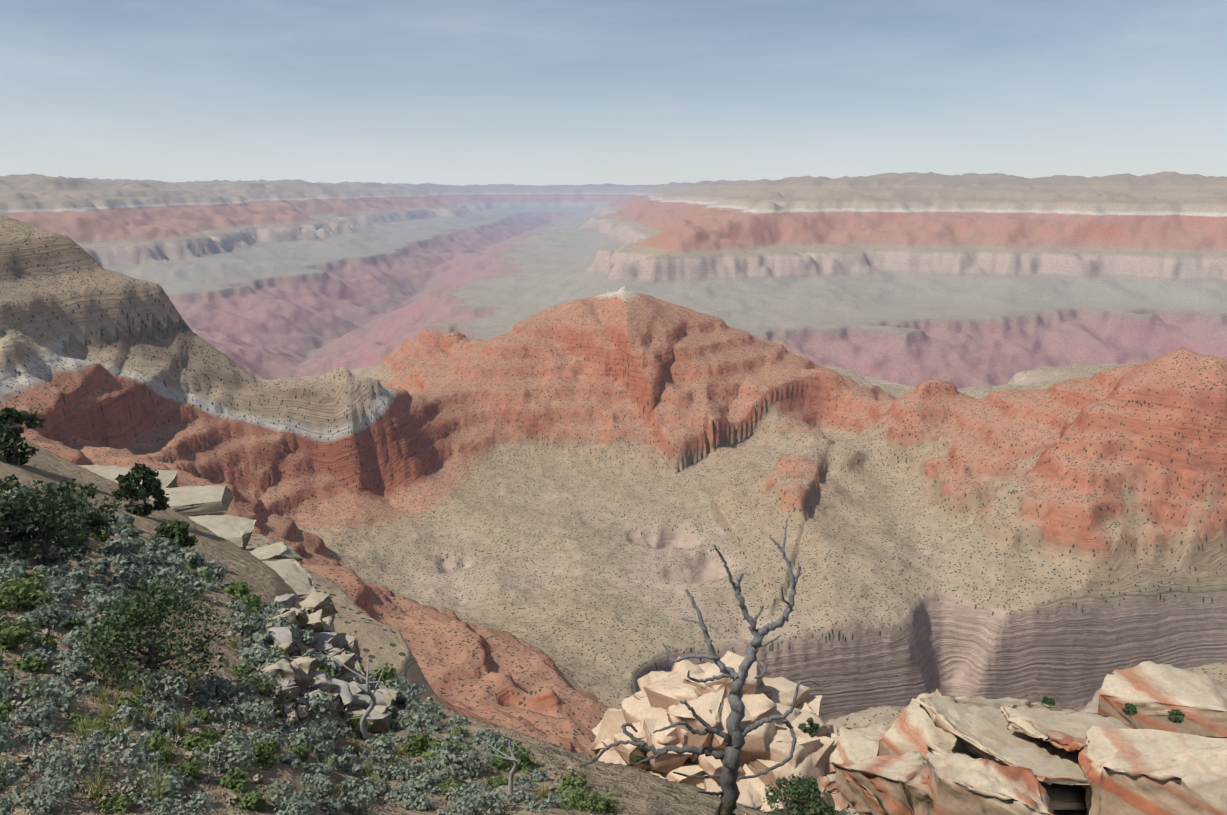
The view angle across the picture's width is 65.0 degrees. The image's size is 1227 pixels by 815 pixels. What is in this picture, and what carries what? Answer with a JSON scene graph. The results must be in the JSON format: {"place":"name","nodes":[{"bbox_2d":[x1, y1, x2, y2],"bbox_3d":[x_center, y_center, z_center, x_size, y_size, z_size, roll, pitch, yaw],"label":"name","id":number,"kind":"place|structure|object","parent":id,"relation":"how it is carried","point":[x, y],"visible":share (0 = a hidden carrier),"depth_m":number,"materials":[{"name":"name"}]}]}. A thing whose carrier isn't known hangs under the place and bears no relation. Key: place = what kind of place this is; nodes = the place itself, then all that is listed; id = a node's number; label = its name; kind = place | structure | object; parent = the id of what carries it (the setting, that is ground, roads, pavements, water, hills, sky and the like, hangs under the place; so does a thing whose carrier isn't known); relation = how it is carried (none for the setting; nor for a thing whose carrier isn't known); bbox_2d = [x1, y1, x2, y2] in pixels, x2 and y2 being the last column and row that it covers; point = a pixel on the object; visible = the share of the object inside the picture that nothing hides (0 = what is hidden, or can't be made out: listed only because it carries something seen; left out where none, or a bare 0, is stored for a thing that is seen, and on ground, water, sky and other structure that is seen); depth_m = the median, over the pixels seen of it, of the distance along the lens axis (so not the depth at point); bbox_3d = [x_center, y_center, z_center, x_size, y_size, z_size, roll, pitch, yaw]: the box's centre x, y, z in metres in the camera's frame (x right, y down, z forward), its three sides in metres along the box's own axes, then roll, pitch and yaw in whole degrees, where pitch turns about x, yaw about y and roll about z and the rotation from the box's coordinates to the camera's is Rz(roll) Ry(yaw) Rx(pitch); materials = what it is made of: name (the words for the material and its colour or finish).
{"place":"outdoors","nodes":[
{"label":"outdoors","id":0,"kind":"place"},
{"bbox_2d":[0,171,1226,814],"bbox_3d":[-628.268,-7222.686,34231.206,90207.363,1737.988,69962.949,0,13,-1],"label":"terrain","id":1,"kind":"structure","parent":0,"point":[520,461],"depth_m":1970.21,"materials":[{"name":"brown stone"}]},
{"bbox_2d":[0,406,170,565],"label":"trees","id":2,"kind":"object","parent":1,"relation":"on","point":[19,513],"visible":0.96,"depth_m":38.07,"materials":[{"name":"green plant"}]},
{"bbox_2d":[0,517,557,805],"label":"grey rock","id":3,"kind":"object","parent":1,"relation":"on","point":[352,694],"visible":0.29,"depth_m":32.33,"materials":[{"name":"grey stone"}]},
{"bbox_2d":[0,464,572,805],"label":"rock ledges","id":4,"kind":"object","parent":1,"relation":"on","point":[201,505],"visible":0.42,"depth_m":41.78,"materials":[{"name":"stone"}]},
{"bbox_2d":[0,483,574,814],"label":"sagebrush","id":5,"kind":"object","parent":1,"relation":"on","point":[118,552],"visible":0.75,"depth_m":23.68,"materials":[{"name":"green plant"}]},
{"bbox_2d":[0,563,588,804],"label":"grass tufts","id":6,"kind":"object","parent":1,"relation":"on","point":[180,730],"visible":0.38,"depth_m":19.98,"materials":[{"name":"green plant"}]},
{"bbox_2d":[1,541,607,812],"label":"sage twigs","id":7,"kind":"object","parent":1,"relation":"on","point":[90,765],"depth_m":20.79,"materials":[{"name":"green plant"}]},
{"bbox_2d":[0,488,620,814],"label":"green shrubs","id":8,"kind":"object","parent":1,"relation":"on","point":[27,593],"visible":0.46,"depth_m":22.76,"materials":[{"name":"green plant"}]},
{"bbox_2d":[325,651,389,738],"bbox_3d":[-7.543,8.656,28.423,2.110,3.100,1.305,0,13,-1],"label":"snag","id":9,"kind":"object","parent":1,"relation":"on","point":[363,730],"visible":0.94,"depth_m":28.32,"materials":[{"name":"grey wood"}]},
{"bbox_2d":[0,423,814,811],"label":"tree wood","id":10,"kind":"object","parent":1,"relation":"on","point":[150,651],"visible":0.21,"depth_m":24.22,"materials":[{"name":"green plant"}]},
{"bbox_2d":[479,731,517,793],"bbox_3d":[-2.835,8.620,23.440,0.970,2.293,1.164,-3,13,-11],"label":"snag","id":11,"kind":"object","parent":1,"relation":"on","point":[512,771],"visible":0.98,"depth_m":23.52,"materials":[{"name":"grey wood"}]},
{"bbox_2d":[69,518,1184,814],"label":"shrubs","id":12,"kind":"object","parent":1,"relation":"on","point":[129,610],"visible":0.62,"depth_m":23.98,"materials":[{"name":"green plant"}]},
{"bbox_2d":[579,518,838,814],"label":"dead tree","id":13,"kind":"object","parent":1,"relation":"on","point":[734,740],"visible":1,"depth_m":21.00,"materials":[{"name":"grey wood"}]},
{"bbox_2d":[585,650,848,814],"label":"rock outcrop","id":14,"kind":"object","parent":1,"relation":"on","point":[650,707],"visible":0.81,"depth_m":157.31,"materials":[{"name":"beige stone"}]},
{"bbox_2d":[818,660,1226,814],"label":"layered rock","id":15,"kind":"object","parent":1,"relation":"on","point":[935,752],"visible":1,"depth_m":29.45,"materials":[{"name":"beige stone"}]},
{"bbox_2d":[0,0,1226,185],"label":"sky","id":16,"kind":"structure","parent":0,"point":[445,92],"materials":[{"name":"blue"}]}
]}

